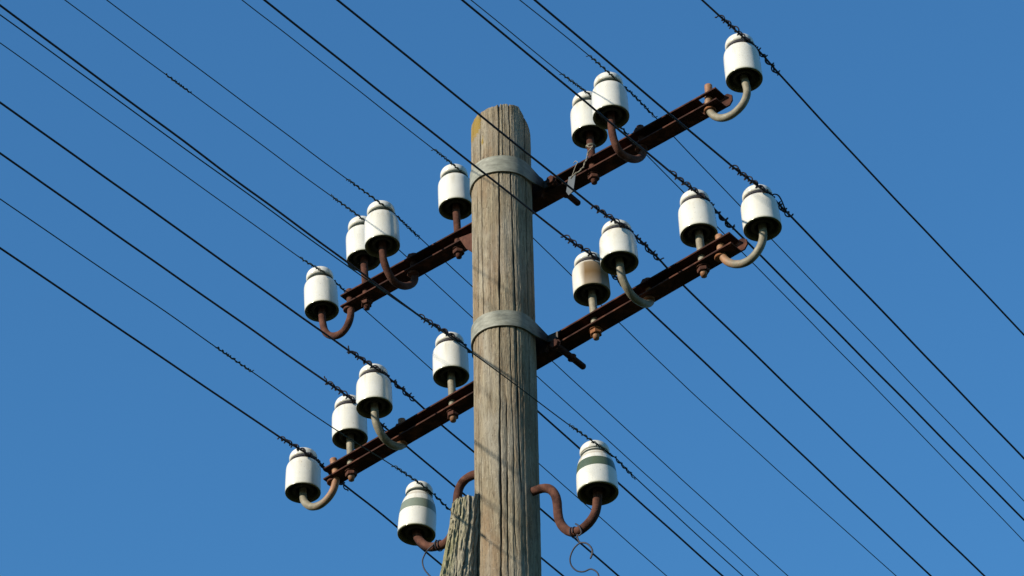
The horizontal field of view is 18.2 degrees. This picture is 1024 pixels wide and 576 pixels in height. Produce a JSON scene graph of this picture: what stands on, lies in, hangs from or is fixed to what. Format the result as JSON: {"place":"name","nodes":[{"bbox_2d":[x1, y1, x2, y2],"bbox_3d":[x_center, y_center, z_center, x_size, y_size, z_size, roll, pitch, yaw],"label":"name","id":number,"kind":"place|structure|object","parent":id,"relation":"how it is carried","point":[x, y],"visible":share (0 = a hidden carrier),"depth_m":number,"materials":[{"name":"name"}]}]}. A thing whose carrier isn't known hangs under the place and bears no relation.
{"place":"outdoors","nodes":[
{"label":"outdoors","id":0,"kind":"place"},
{"bbox_2d":[0,0,1023,575],"label":"sky","id":1,"kind":"structure","parent":0,"point":[114,461],"materials":[{"name":"blue"}]},
{"bbox_2d":[569,523,598,575],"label":"loose wire","id":2,"kind":"object","parent":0,"point":[589,545],"visible":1,"depth_m":6.86,"materials":[{"name":"brown metal"}]},
{"bbox_3d":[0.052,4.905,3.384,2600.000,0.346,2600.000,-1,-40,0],"label":"ground","id":3,"kind":"structure","parent":0,"visible":0},
{"bbox_2d":[440,493,479,575],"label":"timber strut","id":4,"kind":"object","parent":3,"relation":"on","point":[460,557],"visible":0.97,"depth_m":6.98,"materials":[{"name":"grey wood"}]},
{"bbox_2d":[471,104,541,575],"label":"utility pole","id":5,"kind":"object","parent":3,"relation":"on","point":[506,461],"visible":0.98,"depth_m":7.28,"materials":[{"name":"brown wood"}]},
{"bbox_2d":[397,470,473,551],"bbox_3d":[-0.149,0.509,7.240,0.240,0.213,0.088,-20,-44,21],"label":"insulator","id":6,"kind":"object","parent":5,"relation":"attached to","point":[417,521],"visible":0.94,"depth_m":7.24,"materials":[{"name":"white ceramic"}]},
{"bbox_2d":[0,199,450,510],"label":"line wire","id":7,"kind":"object","parent":6,"relation":"attached to","point":[396,467],"visible":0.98,"depth_m":6.91,"materials":[{"name":"black metal"}]},
{"bbox_2d":[422,540,441,575],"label":"loose wire","id":8,"kind":"object","parent":6,"relation":"hanging from","point":[437,541],"visible":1,"depth_m":7.17,"materials":[{"name":"brown metal"}]},
{"bbox_2d":[323,232,747,483],"bbox_3d":[0.005,0.146,7.433,1.233,0.128,0.249,-27,-47,28],"label":"crossarm","id":9,"kind":"object","parent":5,"relation":"attached to","point":[608,315],"visible":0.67,"depth_m":7.38,"materials":[{"name":"brown metal"}]},
{"bbox_2d":[285,447,339,510],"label":"insulator","id":10,"kind":"object","parent":9,"relation":"attached to","point":[303,481],"visible":1,"depth_m":7.75,"materials":[{"name":"white ceramic"}]},
{"bbox_2d":[0,247,441,565],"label":"line wire","id":11,"kind":"object","parent":10,"relation":"attached to","point":[291,444],"visible":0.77,"depth_m":7.60,"materials":[{"name":"brown metal"}]},
{"bbox_2d":[332,394,367,481],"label":"insulator","id":12,"kind":"object","parent":9,"relation":"attached to","point":[349,421],"visible":0.74,"depth_m":7.75,"materials":[{"name":"white ceramic"}]},
{"bbox_2d":[0,152,563,575],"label":"line wire","id":13,"kind":"object","parent":12,"relation":"attached to","point":[347,395],"visible":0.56,"depth_m":7.52,"materials":[{"name":"brown metal"}]},
{"bbox_2d":[356,363,406,449],"bbox_3d":[-0.298,0.285,7.620,0.159,0.196,0.088,25,-47,-28],"label":"insulator","id":14,"kind":"object","parent":9,"relation":"attached to","point":[374,401],"visible":1,"depth_m":7.59,"materials":[{"name":"white ceramic"}]},
{"bbox_2d":[0,101,618,575],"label":"line wire","id":15,"kind":"object","parent":14,"relation":"attached to","point":[378,369],"visible":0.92,"depth_m":7.40,"materials":[{"name":"brown metal"}]},
{"bbox_2d":[433,332,469,422],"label":"insulator","id":16,"kind":"object","parent":9,"relation":"attached to","point":[450,366],"visible":0.99,"depth_m":7.62,"materials":[{"name":"white ceramic"}]},
{"bbox_2d":[0,4,723,575],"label":"line wire","id":17,"kind":"object","parent":16,"relation":"attached to","point":[330,250],"visible":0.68,"depth_m":7.31,"materials":[{"name":"brown metal"}]},
{"bbox_2d":[572,251,610,340],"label":"insulator","id":18,"kind":"object","parent":9,"relation":"attached to","point":[591,285],"visible":0.94,"depth_m":7.44,"materials":[{"name":"ceramic"}]},
{"bbox_2d":[263,0,931,575],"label":"line wire","id":19,"kind":"object","parent":18,"relation":"attached to","point":[589,252],"visible":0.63,"depth_m":7.43,"materials":[{"name":"brown metal"}]},
{"bbox_2d":[599,219,654,307],"bbox_3d":[0.260,-0.045,7.304,0.167,0.188,0.088,54,-64,-44],"label":"insulator","id":20,"kind":"object","parent":9,"relation":"attached to","point":[618,252],"visible":1,"depth_m":7.26,"materials":[{"name":"white ceramic"}]},
{"bbox_2d":[336,0,984,575],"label":"line wire","id":21,"kind":"object","parent":20,"relation":"attached to","point":[620,224],"visible":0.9,"depth_m":7.33,"materials":[{"name":"brown metal"}]},
{"bbox_2d":[678,189,717,277],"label":"insulator","id":22,"kind":"object","parent":9,"relation":"attached to","point":[698,229],"visible":0.98,"depth_m":7.30,"materials":[{"name":"white ceramic"}]},
{"bbox_2d":[461,0,1023,520],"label":"line wire","id":23,"kind":"object","parent":22,"relation":"attached to","point":[703,196],"visible":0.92,"depth_m":7.38,"materials":[{"name":"brown metal"}]},
{"bbox_2d":[714,184,781,267],"bbox_3d":[0.523,-0.134,7.199,0.172,0.192,0.088,-17,-42,18],"label":"insulator","id":24,"kind":"object","parent":9,"relation":"attached to","point":[761,220],"visible":1,"depth_m":7.17,"materials":[{"name":"white ceramic"}]},
{"bbox_2d":[534,0,1023,458],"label":"line wire","id":25,"kind":"object","parent":24,"relation":"attached to","point":[783,209],"visible":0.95,"depth_m":7.21,"materials":[{"name":"brown metal"}]},
{"bbox_2d":[340,87,732,311],"bbox_3d":[0.010,-0.210,7.721,1.183,0.121,0.250,-27,-47,28],"label":"crossarm","id":26,"kind":"object","parent":5,"relation":"attached to","point":[550,190],"visible":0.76,"depth_m":7.69,"materials":[{"name":"metal"}]},
{"bbox_2d":[304,266,354,339],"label":"insulator","id":27,"kind":"object","parent":26,"relation":"attached to","point":[321,304],"visible":0.99,"depth_m":8.09,"materials":[{"name":"white ceramic"}]},
{"bbox_2d":[0,43,666,575],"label":"line wire","id":28,"kind":"object","parent":27,"relation":"attached to","point":[296,255],"visible":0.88,"depth_m":8.04,"materials":[{"name":"black metal"}]},
{"bbox_2d":[346,216,379,310],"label":"insulator","id":29,"kind":"object","parent":26,"relation":"attached to","point":[359,257],"visible":0.66,"depth_m":8.09,"materials":[{"name":"white ceramic"}]},
{"bbox_2d":[65,0,758,575],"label":"line wire","id":30,"kind":"object","parent":29,"relation":"attached to","point":[399,250],"visible":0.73,"depth_m":8.07,"materials":[{"name":"black metal"}]},
{"bbox_2d":[364,200,418,289],"bbox_3d":[-0.284,-0.099,7.897,0.178,0.221,0.088,27,-47,-29],"label":"insulator","id":31,"kind":"object","parent":26,"relation":"attached to","point":[381,235],"visible":1,"depth_m":7.87,"materials":[{"name":"white ceramic"}]},
{"bbox_2d":[107,0,787,575],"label":"line wire","id":32,"kind":"object","parent":31,"relation":"attached to","point":[427,244],"visible":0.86,"depth_m":7.91,"materials":[{"name":"black metal"}]},
{"bbox_2d":[438,164,471,258],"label":"insulator","id":33,"kind":"object","parent":26,"relation":"attached to","point":[454,202],"visible":0.97,"depth_m":7.95,"materials":[{"name":"white ceramic"}]},
{"bbox_2d":[242,0,895,575],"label":"line wire","id":34,"kind":"object","parent":33,"relation":"attached to","point":[562,266],"visible":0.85,"depth_m":8.17,"materials":[{"name":"black metal"}]},
{"bbox_2d":[570,91,607,184],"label":"insulator","id":35,"kind":"object","parent":26,"relation":"attached to","point":[585,129],"visible":0.72,"depth_m":7.75,"materials":[{"name":"white ceramic"}]},
{"bbox_2d":[566,143,595,194],"bbox_3d":[0.166,-0.295,7.672,0.074,0.153,0.057,-1,-40,0],"label":"zinc tag","id":36,"kind":"object","parent":35,"relation":"hanging from","point":[571,183],"visible":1,"depth_m":7.66,"materials":[{"name":"grey metal"}]},
{"bbox_2d":[471,0,1023,540],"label":"line wire","id":37,"kind":"object","parent":35,"relation":"attached to","point":[723,232],"visible":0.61,"depth_m":8.16,"materials":[{"name":"black metal"}]},
{"bbox_2d":[592,72,646,162],"bbox_3d":[0.268,-0.394,7.572,0.177,0.224,0.088,27,-47,-29],"label":"insulator","id":38,"kind":"object","parent":26,"relation":"attached to","point":[609,100],"visible":0.98,"depth_m":7.54,"materials":[{"name":"white ceramic"}]},
{"bbox_2d":[520,0,1023,500],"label":"line wire","id":39,"kind":"object","parent":38,"relation":"attached to","point":[740,206],"visible":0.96,"depth_m":7.81,"materials":[{"name":"black metal"}]},
{"bbox_2d":[704,33,762,121],"bbox_3d":[0.512,-0.491,7.506,0.155,0.225,0.087,-15,-42,16],"label":"insulator","id":40,"kind":"object","parent":26,"relation":"attached to","point":[743,69],"visible":1,"depth_m":7.49,"materials":[{"name":"white ceramic"}]},
{"bbox_2d":[701,0,1023,335],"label":"line wire","id":41,"kind":"object","parent":40,"relation":"attached to","point":[748,40],"visible":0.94,"depth_m":7.70,"materials":[{"name":"brown metal"}]},
{"bbox_2d":[530,440,618,536],"bbox_3d":[0.136,0.464,6.984,0.242,0.217,0.091,-37,-52,35],"label":"insulator","id":42,"kind":"object","parent":5,"relation":"attached to","point":[596,481],"visible":1,"depth_m":6.93,"materials":[{"name":"white ceramic"}]},
{"bbox_2d":[0,14,742,575],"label":"line wire","id":43,"kind":"object","parent":42,"relation":"attached to","point":[388,294],"visible":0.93,"depth_m":6.54,"materials":[{"name":"black metal"}]}
]}

